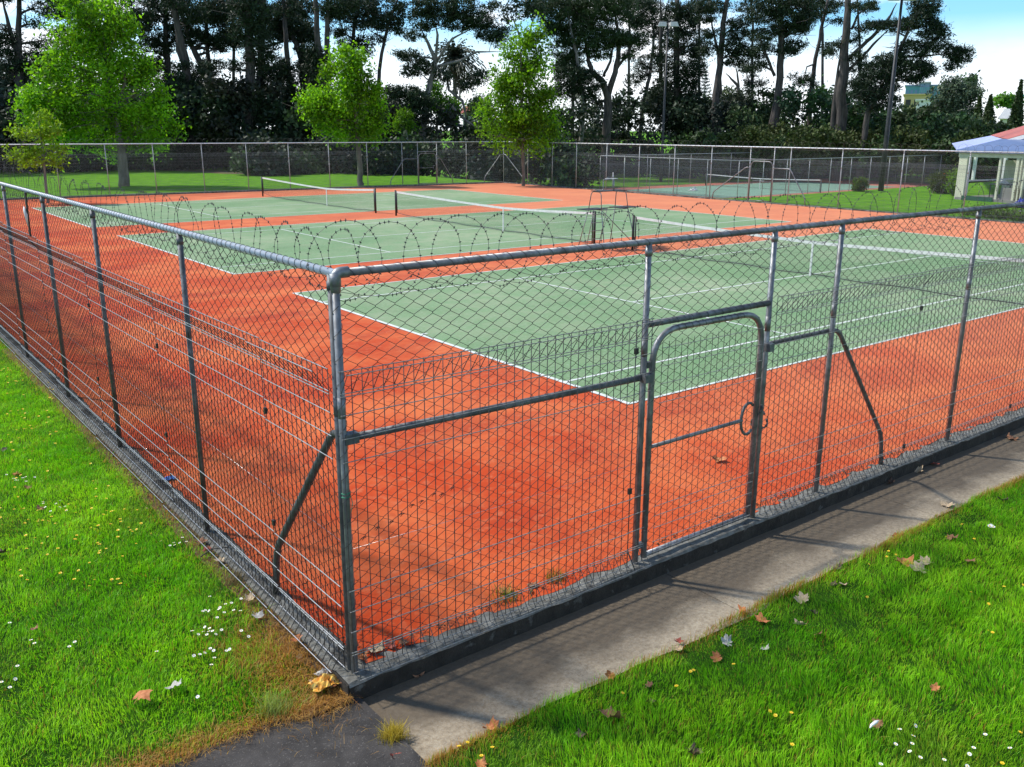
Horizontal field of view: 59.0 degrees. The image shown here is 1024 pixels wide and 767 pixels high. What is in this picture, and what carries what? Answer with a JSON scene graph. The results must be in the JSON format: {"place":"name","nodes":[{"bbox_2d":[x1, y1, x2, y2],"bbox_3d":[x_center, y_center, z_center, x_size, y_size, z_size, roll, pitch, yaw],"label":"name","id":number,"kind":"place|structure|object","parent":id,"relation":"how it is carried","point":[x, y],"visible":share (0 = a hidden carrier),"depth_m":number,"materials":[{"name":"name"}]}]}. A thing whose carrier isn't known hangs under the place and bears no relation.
{"place":"outdoors","nodes":[
{"label":"outdoors","id":0,"kind":"place"},
{"bbox_2d":[0,338,335,766],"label":"lawn","id":1,"kind":"structure","parent":0,"point":[18,690],"depth_m":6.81,"materials":[{"name":"plant"}]},
{"bbox_2d":[131,689,152,701],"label":"fallen leaf","id":2,"kind":"object","parent":1,"relation":"on","point":[143,694],"visible":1,"depth_m":6.05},
{"bbox_2d":[69,591,383,766],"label":"dry thatch","id":3,"kind":"object","parent":1,"relation":"on","point":[313,706],"visible":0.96,"depth_m":6.14,"materials":[{"name":"brown plant"}]},
{"bbox_2d":[308,673,339,691],"bbox_3d":[-1.304,2.050,6.308,0.237,0.087,0.159,-12,20,-36],"label":"fallen leaf","id":4,"kind":"object","parent":3,"relation":"on","point":[322,682],"visible":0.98,"depth_m":6.28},
{"bbox_2d":[250,687,306,721],"bbox_3d":[-1.566,2.123,6.132,0.483,0.149,0.382,2,16,6],"label":"grass tuft","id":5,"kind":"object","parent":1,"relation":"on","point":[270,707],"visible":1,"depth_m":6.07,"materials":[{"name":"plant"}]},
{"bbox_2d":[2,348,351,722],"bbox_3d":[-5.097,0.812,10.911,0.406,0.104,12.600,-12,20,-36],"label":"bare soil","id":6,"kind":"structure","parent":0,"point":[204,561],"depth_m":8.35,"materials":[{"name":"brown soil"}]},
{"bbox_2d":[220,567,258,587],"bbox_3d":[-2.340,1.632,7.725,0.400,0.106,0.433,-12,20,-36],"label":"grass tuft","id":7,"kind":"object","parent":6,"relation":"on","point":[234,578],"visible":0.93,"depth_m":7.67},
{"bbox_2d":[73,429,912,689],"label":"leaf litter","id":8,"kind":"object","parent":6,"relation":"on","point":[298,657],"visible":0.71,"depth_m":7.94,"materials":[{"name":"brown plant"}]},
{"bbox_2d":[115,167,250,174],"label":"bare soil","id":9,"kind":"structure","parent":0,"point":[210,171],"depth_m":79.84,"materials":[{"name":"brown soil"}]},
{"bbox_2d":[152,688,429,766],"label":"asphalt path","id":10,"kind":"structure","parent":0,"point":[351,750],"depth_m":5.77,"materials":[{"name":"asphalt"}]},
{"bbox_2d":[373,717,410,746],"bbox_3d":[-0.792,2.237,5.904,0.342,0.117,0.456,-3,16,-10],"label":"grass tuft","id":11,"kind":"object","parent":10,"relation":"on","point":[391,732],"visible":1,"depth_m":5.85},
{"bbox_2d":[0,131,1021,221],"bbox_3d":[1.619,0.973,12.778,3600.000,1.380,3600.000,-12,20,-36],"label":"ground","id":12,"kind":"structure","parent":0,"point":[349,177],"depth_m":62.76,"materials":[{"name":"plant"}]},
{"bbox_2d":[0,48,43,95],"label":"leafy tree","id":13,"kind":"object","parent":12,"relation":"on","point":[11,83],"visible":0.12,"depth_m":86.64,"materials":[{"name":"plant"}]},
{"bbox_2d":[0,0,55,139],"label":"pine tree","id":14,"kind":"object","parent":12,"relation":"on","point":[17,60],"visible":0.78,"depth_m":81.66,"materials":[{"name":"green plant"}]},
{"bbox_2d":[1,105,85,202],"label":"sapling","id":15,"kind":"object","parent":12,"relation":"on","point":[46,131],"visible":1,"depth_m":44.70,"materials":[{"name":"green plant"}]},
{"bbox_2d":[31,0,165,94],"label":"pine tree","id":16,"kind":"object","parent":12,"relation":"on","point":[145,20],"visible":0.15,"depth_m":80.74,"materials":[{"name":"green plant"}]},
{"bbox_2d":[6,0,191,185],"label":"plane tree","id":17,"kind":"object","parent":12,"relation":"on","point":[74,109],"visible":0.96,"depth_m":56.99,"materials":[{"name":"green plant"}]},
{"bbox_2d":[137,0,191,166],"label":"pine tree","id":18,"kind":"object","parent":12,"relation":"on","point":[163,45],"visible":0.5,"depth_m":85.13,"materials":[{"name":"green plant"}]},
{"bbox_2d":[0,334,339,670],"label":"kerb","id":19,"kind":"structure","parent":12,"relation":"on","point":[294,627],"depth_m":8.67,"materials":[{"name":"concrete"}]},
{"bbox_2d":[0,164,359,672],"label":"fence","id":20,"kind":"object","parent":19,"relation":"on","point":[332,435],"visible":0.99,"depth_m":8.33,"materials":[{"name":"metal"}]},
{"bbox_2d":[23,192,30,235],"bbox_3d":[-6.872,-2.394,12.789,0.062,0.623,0.168,-12,20,-36],"label":"fence strip","id":21,"kind":"object","parent":20,"relation":"hanging from","point":[26,212],"visible":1,"depth_m":12.75,"materials":[{"name":"paint"}]},
{"bbox_2d":[155,0,219,168],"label":"pine tree","id":22,"kind":"object","parent":12,"relation":"on","point":[187,73],"visible":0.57,"depth_m":81.57,"materials":[{"name":"green plant"}]},
{"bbox_2d":[166,0,239,167],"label":"pine tree","id":23,"kind":"object","parent":12,"relation":"on","point":[195,39],"visible":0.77,"depth_m":84.27,"materials":[{"name":"green plant"}]},
{"bbox_2d":[193,0,243,76],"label":"pine tree","id":24,"kind":"object","parent":12,"relation":"on","point":[222,30],"visible":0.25,"depth_m":88.78,"materials":[{"name":"green plant"}]},
{"bbox_2d":[213,0,286,145],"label":"pine tree","id":25,"kind":"object","parent":12,"relation":"on","point":[251,22],"visible":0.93,"depth_m":81.27,"materials":[{"name":"green plant"}]},
{"bbox_2d":[0,181,504,199],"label":"kerb","id":26,"kind":"structure","parent":12,"relation":"on","point":[112,195],"depth_m":54.50,"materials":[{"name":"concrete"}]},
{"bbox_2d":[0,137,503,197],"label":"fence","id":27,"kind":"object","parent":26,"relation":"on","point":[402,154],"visible":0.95,"depth_m":54.36,"materials":[{"name":"metal"}]},
{"bbox_2d":[418,153,436,183],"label":"gate","id":28,"kind":"structure","parent":27,"relation":"attached to","point":[427,166],"depth_m":60.69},
{"bbox_2d":[256,0,304,148],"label":"pine tree","id":29,"kind":"object","parent":12,"relation":"on","point":[286,69],"visible":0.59,"depth_m":85.00,"materials":[{"name":"green plant"}]},
{"bbox_2d":[244,0,322,128],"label":"pine tree","id":30,"kind":"object","parent":12,"relation":"on","point":[276,23],"visible":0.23,"depth_m":87.01,"materials":[{"name":"green plant"}]},
{"bbox_2d":[264,1,334,139],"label":"pine tree","id":31,"kind":"object","parent":12,"relation":"on","point":[303,37],"visible":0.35,"depth_m":86.57,"materials":[{"name":"green plant"}]},
{"bbox_2d":[285,0,321,152],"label":"pine tree","id":32,"kind":"object","parent":12,"relation":"on","point":[309,10],"visible":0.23,"depth_m":95.88,"materials":[{"name":"green plant"}]},
{"bbox_2d":[296,0,369,134],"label":"pine tree","id":33,"kind":"object","parent":12,"relation":"on","point":[331,9],"visible":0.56,"depth_m":83.51,"materials":[{"name":"green plant"}]},
{"bbox_2d":[281,37,400,185],"bbox_3d":[-10.813,-17.611,59.315,7.070,9.674,6.142,-12,20,-36],"label":"plane tree","id":34,"kind":"object","parent":12,"relation":"on","point":[350,111],"visible":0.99,"depth_m":58.79,"materials":[{"name":"green plant"}]},
{"bbox_2d":[332,670,349,695],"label":"kerb end","id":35,"kind":"structure","parent":12,"relation":"on","point":[343,685],"depth_m":6.28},
{"bbox_2d":[319,0,384,139],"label":"pine tree","id":36,"kind":"object","parent":12,"relation":"on","point":[340,30],"visible":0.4,"depth_m":92.01,"materials":[{"name":"green plant"}]},
{"bbox_2d":[357,0,411,82],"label":"pine tree","id":37,"kind":"object","parent":12,"relation":"on","point":[392,20],"visible":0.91,"depth_m":90.42,"materials":[{"name":"green plant"}]},
{"bbox_2d":[389,104,421,139],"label":"leafy tree","id":38,"kind":"object","parent":12,"relation":"on","point":[404,119],"visible":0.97,"depth_m":79.97,"materials":[{"name":"green plant"}]},
{"bbox_2d":[380,78,441,138],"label":"pine tree","id":39,"kind":"object","parent":12,"relation":"on","point":[411,95],"visible":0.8,"depth_m":81.10,"materials":[{"name":"green plant"}]},
{"bbox_2d":[402,78,467,172],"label":"leafy tree","id":40,"kind":"object","parent":12,"relation":"on","point":[437,88],"visible":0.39,"depth_m":98.50,"materials":[{"name":"green plant"}]},
{"bbox_2d":[387,0,513,175],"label":"pine tree","id":41,"kind":"object","parent":12,"relation":"on","point":[433,13],"visible":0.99,"depth_m":82.09,"materials":[{"name":"green plant"}]},
{"bbox_2d":[424,38,486,144],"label":"pine tree","id":42,"kind":"object","parent":12,"relation":"on","point":[453,53],"visible":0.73,"depth_m":110.44,"materials":[{"name":"plant"}]},
{"bbox_2d":[462,93,493,119],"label":"leafy tree","id":43,"kind":"object","parent":12,"relation":"on","point":[474,100],"visible":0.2,"depth_m":110.31,"materials":[{"name":"green plant"}]},
{"bbox_2d":[0,70,1017,188],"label":"thicket","id":44,"kind":"object","parent":12,"relation":"on","point":[225,122],"visible":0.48,"depth_m":81.86,"materials":[{"name":"green plant"}]},
{"bbox_2d":[468,10,574,185],"bbox_3d":[0.572,-18.325,59.298,7.095,11.468,4.668,-4,16,-14],"label":"plane tree","id":45,"kind":"object","parent":12,"relation":"on","point":[520,127],"visible":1,"depth_m":58.72,"materials":[{"name":"green plant"}]},
{"bbox_2d":[493,0,549,181],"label":"pine tree","id":46,"kind":"object","parent":12,"relation":"on","point":[530,7],"visible":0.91,"depth_m":85.62,"materials":[{"name":"green plant"}]},
{"bbox_2d":[549,11,616,149],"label":"pine tree","id":47,"kind":"object","parent":12,"relation":"on","point":[578,80],"visible":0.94,"depth_m":91.37,"materials":[{"name":"green plant"}]},
{"bbox_2d":[522,0,653,178],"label":"pine tree","id":48,"kind":"object","parent":12,"relation":"on","point":[595,37],"visible":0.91,"depth_m":91.16,"materials":[{"name":"green plant"}]},
{"bbox_2d":[615,0,654,161],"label":"pine tree","id":49,"kind":"object","parent":12,"relation":"on","point":[633,48],"visible":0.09,"depth_m":115.75,"materials":[{"name":"green plant"}]},
{"bbox_2d":[618,0,673,159],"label":"pine tree","id":50,"kind":"object","parent":12,"relation":"on","point":[649,10],"visible":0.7,"depth_m":104.04,"materials":[{"name":"green plant"}]},
{"bbox_2d":[658,21,678,181],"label":"light pole","id":51,"kind":"object","parent":12,"relation":"on","point":[667,24],"visible":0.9,"depth_m":88.21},
{"bbox_2d":[641,0,708,149],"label":"pine tree","id":52,"kind":"object","parent":12,"relation":"on","point":[681,32],"visible":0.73,"depth_m":99.64,"materials":[{"name":"green plant"}]},
{"bbox_2d":[335,407,1023,699],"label":"kerb","id":53,"kind":"structure","parent":12,"relation":"on","point":[675,557],"depth_m":7.87,"materials":[{"name":"concrete"}]},
{"bbox_2d":[307,179,1023,680],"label":"fence","id":54,"kind":"object","parent":53,"relation":"on","point":[355,437],"visible":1,"depth_m":7.43,"materials":[{"name":"metal"}]},
{"bbox_2d":[639,312,767,557],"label":"gate","id":55,"kind":"structure","parent":54,"relation":"attached to","point":[754,403],"depth_m":8.14,"materials":[{"name":"metal"}]},
{"bbox_2d":[686,0,713,89],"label":"pine tree","id":56,"kind":"object","parent":12,"relation":"on","point":[700,38],"visible":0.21,"depth_m":114.06,"materials":[{"name":"green plant"}]},
{"bbox_2d":[700,72,711,97],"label":"conifer tree","id":57,"kind":"object","parent":12,"relation":"on","point":[705,81],"visible":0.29,"depth_m":139.61,"materials":[{"name":"plant"}]},
{"bbox_2d":[685,0,756,176],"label":"pine tree","id":58,"kind":"object","parent":12,"relation":"on","point":[736,53],"visible":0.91,"depth_m":96.13,"materials":[{"name":"green plant"}]},
{"bbox_2d":[701,83,745,119],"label":"leafy tree","id":59,"kind":"object","parent":12,"relation":"on","point":[727,90],"visible":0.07,"depth_m":110.38,"materials":[{"name":"green plant"}]},
{"bbox_2d":[705,66,760,175],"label":"pine tree","id":60,"kind":"object","parent":12,"relation":"on","point":[749,98],"visible":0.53,"depth_m":101.61,"materials":[{"name":"green plant"}]},
{"bbox_2d":[731,0,769,96],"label":"pine tree","id":61,"kind":"object","parent":12,"relation":"on","point":[752,83],"visible":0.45,"depth_m":113.20,"materials":[{"name":"green plant"}]},
{"bbox_2d":[503,182,1023,223],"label":"kerb","id":62,"kind":"structure","parent":12,"relation":"on","point":[770,203],"depth_m":46.47,"materials":[{"name":"concrete"}]},
{"bbox_2d":[503,138,1023,221],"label":"fence","id":63,"kind":"object","parent":62,"relation":"on","point":[772,159],"visible":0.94,"depth_m":46.35,"materials":[{"name":"metal"}]},
{"bbox_2d":[748,161,772,201],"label":"gate","id":64,"kind":"structure","parent":63,"relation":"attached to","point":[762,181],"depth_m":47.05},
{"bbox_2d":[607,178,929,197],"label":"court surface","id":65,"kind":"object","parent":12,"relation":"on","point":[843,182],"depth_m":86.13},
{"bbox_2d":[599,152,739,197],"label":"fence","id":66,"kind":"object","parent":65,"relation":"on","point":[624,168],"visible":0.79,"depth_m":72.78,"materials":[{"name":"metal"}]},
{"bbox_2d":[599,150,812,188],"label":"fence","id":67,"kind":"object","parent":65,"relation":"on","point":[647,162],"visible":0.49,"depth_m":85.12,"materials":[{"name":"metal"}]},
{"bbox_2d":[630,181,891,197],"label":"green court surface","id":68,"kind":"object","parent":65,"relation":"on","point":[732,189],"visible":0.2,"depth_m":78.99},
{"bbox_2d":[705,174,821,192],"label":"tennis net","id":69,"kind":"object","parent":68,"relation":"on","point":[761,182],"visible":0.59,"depth_m":79.92,"materials":[{"name":"fabric"}]},
{"bbox_2d":[737,152,955,197],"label":"fence","id":70,"kind":"object","parent":65,"relation":"on","point":[848,169],"visible":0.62,"depth_m":75.13,"materials":[{"name":"metal"}]},
{"bbox_2d":[737,0,820,178],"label":"pine tree","id":71,"kind":"object","parent":12,"relation":"on","point":[781,28],"visible":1,"depth_m":92.59,"materials":[{"name":"green plant"}]},
{"bbox_2d":[784,0,843,124],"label":"pine tree","id":72,"kind":"object","parent":12,"relation":"on","point":[806,79],"visible":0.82,"depth_m":99.48,"materials":[{"name":"green plant"}]},
{"bbox_2d":[801,0,843,112],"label":"pine tree","id":73,"kind":"object","parent":12,"relation":"on","point":[836,3],"visible":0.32,"depth_m":109.97,"materials":[{"name":"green plant"}]},
{"bbox_2d":[666,114,1023,178],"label":"scrub","id":74,"kind":"object","parent":12,"relation":"on","point":[924,135],"visible":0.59,"depth_m":88.70,"materials":[{"name":"green plant"}]},
{"bbox_2d":[817,0,896,180],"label":"pine tree","id":75,"kind":"object","parent":12,"relation":"on","point":[839,112],"visible":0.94,"depth_m":89.28,"materials":[{"name":"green plant"}]},
{"bbox_2d":[851,176,868,191],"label":"bush","id":76,"kind":"object","parent":12,"relation":"on","point":[857,184],"visible":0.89,"depth_m":56.31,"materials":[{"name":"green plant"}]},
{"bbox_2d":[847,0,881,99],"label":"pine tree","id":77,"kind":"object","parent":12,"relation":"on","point":[859,65],"visible":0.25,"depth_m":109.52,"materials":[{"name":"green plant"}]},
{"bbox_2d":[878,0,914,190],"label":"light pole","id":78,"kind":"object","parent":12,"relation":"on","point":[887,132],"visible":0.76,"depth_m":55.49,"materials":[{"name":"metal"}]},
{"bbox_2d":[845,0,976,178],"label":"pine tree","id":79,"kind":"object","parent":12,"relation":"on","point":[922,15],"visible":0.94,"depth_m":85.15,"materials":[{"name":"green plant"}]},
{"bbox_2d":[903,94,930,108],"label":"warehouse","id":80,"kind":"structure","parent":12,"relation":"on","point":[909,99],"depth_m":206.62,"materials":[{"name":"yellow paint"}]},
{"bbox_2d":[905,84,941,100],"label":"office building","id":81,"kind":"structure","parent":12,"relation":"on","point":[912,89],"depth_m":229.52,"materials":[{"name":"teal glass"}]},
{"bbox_2d":[919,82,930,93],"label":"office building","id":82,"kind":"structure","parent":12,"relation":"on","point":[924,88],"depth_m":222.58,"materials":[{"name":"blue glass"}]},
{"bbox_2d":[925,167,951,193],"bbox_3d":[26.049,-12.270,54.730,2.128,1.637,2.003,-12,20,-36],"label":"shrub","id":83,"kind":"object","parent":12,"relation":"on","point":[938,188],"visible":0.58,"depth_m":54.63,"materials":[{"name":"green plant"}]},
{"bbox_2d":[942,164,957,195],"bbox_3d":[25.978,-11.972,52.786,1.370,2.142,1.669,5,16,16],"label":"shrub","id":84,"kind":"object","parent":12,"relation":"on","point":[952,178],"visible":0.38,"depth_m":52.85,"materials":[{"name":"green plant"}]},
{"bbox_2d":[925,72,987,117],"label":"leafy tree","id":85,"kind":"object","parent":12,"relation":"on","point":[958,94],"visible":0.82,"depth_m":110.28,"materials":[{"name":"green plant"}]},
{"bbox_2d":[961,70,982,110],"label":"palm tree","id":86,"kind":"object","parent":12,"relation":"on","point":[973,77],"visible":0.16,"depth_m":127.75,"materials":[{"name":"green plant"}]},
{"bbox_2d":[973,94,982,119],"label":"conifer tree","id":87,"kind":"object","parent":12,"relation":"on","point":[978,108],"visible":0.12,"depth_m":107.91,"materials":[{"name":"plant"}]},
{"bbox_2d":[981,93,994,123],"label":"conifer tree","id":88,"kind":"object","parent":12,"relation":"on","point":[989,110],"visible":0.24,"depth_m":103.99,"materials":[{"name":"plant"}]},
{"bbox_2d":[998,109,1010,122],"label":"house","id":89,"kind":"structure","parent":12,"relation":"on","point":[1005,114],"depth_m":162.56,"materials":[{"name":"white paint"}]},
{"bbox_2d":[993,79,1023,178],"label":"conifer tree","id":90,"kind":"object","parent":12,"relation":"on","point":[1016,116],"visible":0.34,"depth_m":87.51,"materials":[{"name":"plant"}]},
{"bbox_2d":[993,91,1023,109],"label":"leafy tree","id":91,"kind":"object","parent":12,"relation":"on","point":[1004,100],"visible":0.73,"depth_m":202.47,"materials":[{"name":"green plant"}]},
{"bbox_2d":[0,324,1021,667],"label":"court slab","id":92,"kind":"structure","parent":0,"point":[268,592],"depth_m":8.28,"materials":[{"name":"concrete"}]},
{"bbox_2d":[0,183,1023,662],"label":"court surface","id":93,"kind":"object","parent":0,"point":[534,387],"visible":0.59,"depth_m":12.08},
{"bbox_2d":[487,580,531,604],"bbox_3d":[-0.066,1.680,7.410,0.366,0.117,0.435,-12,20,-36],"label":"grass tuft","id":94,"kind":"object","parent":93,"relation":"on","point":[507,591],"visible":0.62,"depth_m":7.39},
{"bbox_2d":[35,189,1023,401],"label":"green court surface","id":95,"kind":"object","parent":93,"relation":"on","point":[391,242],"visible":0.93,"depth_m":23.09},
{"bbox_2d":[261,176,376,212],"bbox_3d":[-10.049,-9.608,45.635,0.080,1.120,12.877,-12,20,-36],"label":"tennis net","id":96,"kind":"object","parent":95,"relation":"on","point":[330,189],"visible":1,"depth_m":44.50,"materials":[{"name":"fabric"}]},
{"bbox_2d":[394,190,595,243],"bbox_3d":[-1.181,-6.490,34.651,0.080,1.120,12.877,-12,20,-36],"label":"tennis net","id":97,"kind":"object","parent":95,"relation":"on","point":[539,224],"visible":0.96,"depth_m":33.52,"materials":[{"name":"fabric"}]},
{"bbox_2d":[33,189,1023,403],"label":"court lines","id":98,"kind":"object","parent":95,"relation":"on","point":[553,378],"visible":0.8,"depth_m":21.28,"materials":[{"name":"white paint"}]},
{"bbox_2d":[631,215,1023,304],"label":"tennis net","id":99,"kind":"object","parent":95,"relation":"on","point":[930,253],"visible":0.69,"depth_m":23.24,"materials":[{"name":"fabric"}]},
{"bbox_2d":[543,566,568,583],"bbox_3d":[0.347,1.600,7.700,0.278,0.116,0.329,7,17,21],"label":"grass tuft","id":100,"kind":"object","parent":93,"relation":"on","point":[553,574],"visible":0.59,"depth_m":7.67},
{"bbox_2d":[577,172,636,250],"bbox_3d":[3.088,-5.547,29.007,2.250,2.354,1.267,-12,20,-36],"label":"umpire chair","id":101,"kind":"object","parent":93,"relation":"on","point":[627,206],"visible":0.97,"depth_m":28.98,"materials":[{"name":"black paint"}]},
{"bbox_2d":[0,0,1023,130],"label":"sky","id":102,"kind":"structure","parent":0,"point":[995,28],"materials":[{"name":"white"}]},
{"bbox_2d":[362,426,1023,762],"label":"path","id":103,"kind":"structure","parent":0,"point":[459,700],"depth_m":7.47,"materials":[{"name":"concrete"}]},
{"bbox_2d":[420,473,1023,766],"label":"lawn","id":104,"kind":"structure","parent":0,"point":[556,731],"depth_m":6.36,"materials":[{"name":"plant"}]},
{"bbox_2d":[600,706,625,718],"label":"fallen leaf","id":105,"kind":"object","parent":104,"relation":"on","point":[616,715],"visible":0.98,"depth_m":5.99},
{"bbox_2d":[794,591,808,603],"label":"fallen leaf","id":106,"kind":"object","parent":104,"relation":"on","point":[805,597],"visible":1,"depth_m":7.61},
{"bbox_2d":[909,560,926,572],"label":"fallen leaf","id":107,"kind":"object","parent":104,"relation":"on","point":[917,566],"visible":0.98,"depth_m":8.03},
{"bbox_2d":[952,126,1023,202],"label":"pavilion","id":108,"kind":"structure","parent":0,"point":[1011,139],"depth_m":49.47,"materials":[{"name":"white paint"}]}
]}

